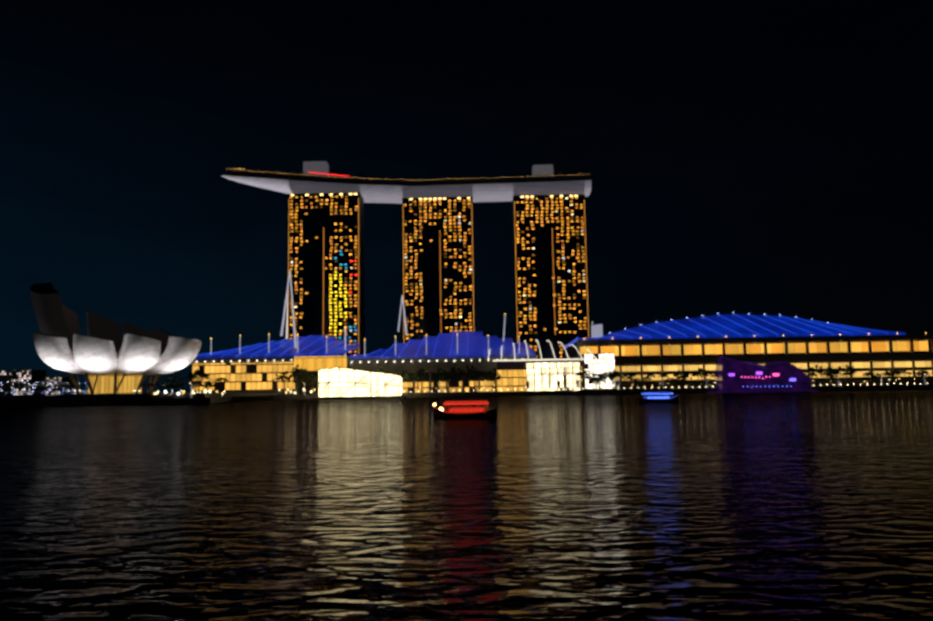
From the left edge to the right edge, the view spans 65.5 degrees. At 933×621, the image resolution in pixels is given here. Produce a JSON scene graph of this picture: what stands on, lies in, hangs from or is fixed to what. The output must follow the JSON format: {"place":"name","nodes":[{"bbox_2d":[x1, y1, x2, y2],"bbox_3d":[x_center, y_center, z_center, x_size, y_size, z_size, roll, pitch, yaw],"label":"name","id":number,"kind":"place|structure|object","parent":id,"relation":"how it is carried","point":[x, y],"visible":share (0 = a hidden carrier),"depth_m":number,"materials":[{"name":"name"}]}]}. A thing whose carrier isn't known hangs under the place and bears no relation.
{"place":"outdoors","nodes":[
{"label":"outdoors","id":0,"kind":"place"},
{"bbox_2d":[0,392,278,400],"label":"waterfront promenade","id":1,"kind":"structure","parent":0,"point":[93,397],"depth_m":330.71,"materials":[{"name":"grey concrete"}]},
{"bbox_2d":[10,372,208,396],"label":"museum base","id":2,"kind":"object","parent":1,"relation":"on","point":[116,384],"visible":0.71,"depth_m":366.27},
{"bbox_2d":[29,283,201,375],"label":"museum building","id":3,"kind":"structure","parent":1,"relation":"on","point":[63,344],"depth_m":355.53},
{"bbox_2d":[288,192,365,355],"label":"hotel tower","id":4,"kind":"structure","parent":0,"point":[309,254],"depth_m":644.74,"materials":[{"name":"black glass"}]},
{"bbox_2d":[286,296,287,338],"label":"hotel slab edge","id":5,"kind":"object","parent":4,"relation":"attached to","point":[287,319],"visible":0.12,"depth_m":661.31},
{"bbox_2d":[287,193,358,354],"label":"window lights","id":6,"kind":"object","parent":4,"relation":"attached to","point":[330,268],"depth_m":643.77,"materials":[{"name":"orange glass"}]},
{"bbox_2d":[231,168,579,179],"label":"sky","id":7,"kind":"structure","parent":0,"point":[342,175],"depth_m":657.69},
{"bbox_2d":[222,175,590,203],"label":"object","id":8,"kind":"structure","parent":0,"point":[496,192],"depth_m":665.67,"materials":[{"name":"grey metal"}]},
{"bbox_2d":[227,168,590,180],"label":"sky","id":9,"kind":"structure","parent":0,"point":[410,179],"depth_m":663.46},
{"bbox_2d":[258,168,584,178],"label":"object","id":10,"kind":"structure","parent":0,"point":[378,176],"depth_m":671.03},
{"bbox_2d":[402,197,473,342],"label":"hotel tower","id":11,"kind":"structure","parent":0,"point":[433,322],"depth_m":664.56,"materials":[{"name":"black glass"}]},
{"bbox_2d":[227,161,590,185],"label":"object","id":12,"kind":"structure","parent":11,"relation":"on","point":[317,166],"depth_m":665.48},
{"bbox_2d":[403,197,473,338],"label":"window lights","id":13,"kind":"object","parent":11,"relation":"attached to","point":[434,200],"depth_m":665.44,"materials":[{"name":"orange glass"}]},
{"bbox_2d":[0,389,932,620],"bbox_3d":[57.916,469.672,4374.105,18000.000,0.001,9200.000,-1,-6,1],"label":"water","id":14,"kind":"structure","parent":0,"point":[791,506],"depth_m":31.97,"materials":[{"name":"black liquid"}]},
{"bbox_2d":[433,401,495,418],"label":"boat","id":15,"kind":"object","parent":14,"relation":"on","point":[445,414],"visible":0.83,"depth_m":125.42,"materials":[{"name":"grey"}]},
{"bbox_2d":[433,403,488,411],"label":"boat lights","id":16,"kind":"object","parent":15,"relation":"attached to","point":[461,410],"visible":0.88,"depth_m":125.44},
{"bbox_2d":[638,392,678,402],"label":"boat","id":17,"kind":"object","parent":14,"relation":"on","point":[661,399],"visible":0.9,"depth_m":219.64,"materials":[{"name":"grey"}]},
{"bbox_2d":[0,385,932,406],"bbox_3d":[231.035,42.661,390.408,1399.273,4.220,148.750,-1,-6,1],"label":"quay wall","id":18,"kind":"structure","parent":0,"point":[100,402],"depth_m":427.73,"materials":[{"name":"grey concrete"}]},
{"bbox_2d":[266,383,911,394],"bbox_3d":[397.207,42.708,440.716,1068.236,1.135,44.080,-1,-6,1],"label":"waterfront lights","id":19,"kind":"object","parent":18,"relation":"on","point":[644,387],"visible":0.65,"depth_m":433.11,"materials":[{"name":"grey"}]},
{"bbox_2d":[0,359,932,395],"bbox_3d":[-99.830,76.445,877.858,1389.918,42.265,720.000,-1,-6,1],"label":"distant blocks","id":20,"kind":"structure","parent":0,"point":[31,377],"depth_m":1155.49,"materials":[{"name":"black"}]},
{"bbox_2d":[68,373,927,394],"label":"waterfront lights","id":21,"kind":"object","parent":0,"point":[178,393],"visible":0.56,"depth_m":430.88},
{"bbox_2d":[174,385,883,394],"bbox_3d":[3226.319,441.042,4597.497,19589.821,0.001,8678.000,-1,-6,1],"label":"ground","id":22,"kind":"structure","parent":0,"point":[506,391],"depth_m":465.45,"materials":[{"name":"grey concrete"}]},
{"bbox_2d":[0,382,87,395],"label":"helix bridge","id":23,"kind":"structure","parent":22,"relation":"on","point":[48,391],"depth_m":651.33,"materials":[{"name":"silver metal"}]},
{"bbox_2d":[191,335,359,393],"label":"shoppes block","id":24,"kind":"structure","parent":22,"relation":"on","point":[285,350],"depth_m":481.73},
{"bbox_2d":[193,362,294,394],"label":"shopping mall","id":25,"kind":"structure","parent":24,"relation":"attached to","point":[248,377],"depth_m":469.63},
{"bbox_2d":[294,356,349,394],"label":"building facade","id":26,"kind":"object","parent":22,"relation":"on","point":[312,363],"visible":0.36,"depth_m":461.01,"materials":[{"name":"orange glass"}]},
{"bbox_2d":[311,367,406,399],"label":"crystal pavilion","id":27,"kind":"structure","parent":22,"relation":"on","point":[340,383],"depth_m":411.50,"materials":[{"name":"beige glass"}]},
{"bbox_2d":[350,331,536,381],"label":"shoppes block","id":28,"kind":"structure","parent":22,"relation":"on","point":[466,346],"depth_m":484.29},
{"bbox_2d":[350,362,496,392],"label":"shopping mall","id":29,"kind":"structure","parent":28,"relation":"attached to","point":[429,387],"depth_m":471.57},
{"bbox_2d":[351,334,519,362],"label":"string lights","id":30,"kind":"object","parent":28,"relation":"attached to","point":[437,360],"visible":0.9,"depth_m":472.12},
{"bbox_2d":[280,270,592,355],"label":"masts","id":31,"kind":"object","parent":28,"relation":"on","point":[294,329],"visible":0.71,"depth_m":557.41},
{"bbox_2d":[13,364,932,398],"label":"trees","id":32,"kind":"object","parent":22,"relation":"on","point":[475,372],"depth_m":442.19,"materials":[{"name":"green plant"}]},
{"bbox_2d":[512,194,587,361],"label":"hotel tower","id":33,"kind":"structure","parent":22,"relation":"on","point":[542,299],"depth_m":661.63,"materials":[{"name":"black glass"}]},
{"bbox_2d":[514,195,588,357],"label":"window lights","id":34,"kind":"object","parent":33,"relation":"attached to","point":[553,277],"depth_m":662.61,"materials":[{"name":"orange glass"}]},
{"bbox_2d":[497,353,614,390],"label":"illuminated building facade","id":35,"kind":"structure","parent":22,"relation":"on","point":[552,376],"depth_m":465.89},
{"bbox_2d":[488,340,595,360],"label":"curved canopy ribs","id":36,"kind":"object","parent":35,"relation":"attached to","point":[541,359],"visible":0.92,"depth_m":460.15,"materials":[{"name":"white metal"}]},
{"bbox_2d":[563,313,907,361],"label":"roof","id":37,"kind":"structure","parent":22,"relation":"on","point":[736,328],"depth_m":493.72,"materials":[{"name":"blue metal"}]},
{"bbox_2d":[707,356,817,392],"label":"crystal pavilion","id":38,"kind":"structure","parent":22,"relation":"on","point":[736,383],"depth_m":415.19,"materials":[{"name":"purple glass"}]},
{"bbox_2d":[729,372,795,386],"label":"pavilion lights","id":39,"kind":"object","parent":38,"relation":"attached to","point":[774,374],"visible":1,"depth_m":413.86,"materials":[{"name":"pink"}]},
{"bbox_2d":[591,324,602,337],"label":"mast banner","id":40,"kind":"object","parent":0,"point":[597,331],"visible":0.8,"depth_m":499.27,"materials":[{"name":"white"}]},
{"bbox_2d":[577,335,932,389],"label":"convention center","id":41,"kind":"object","parent":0,"point":[912,354],"depth_m":480.11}
]}

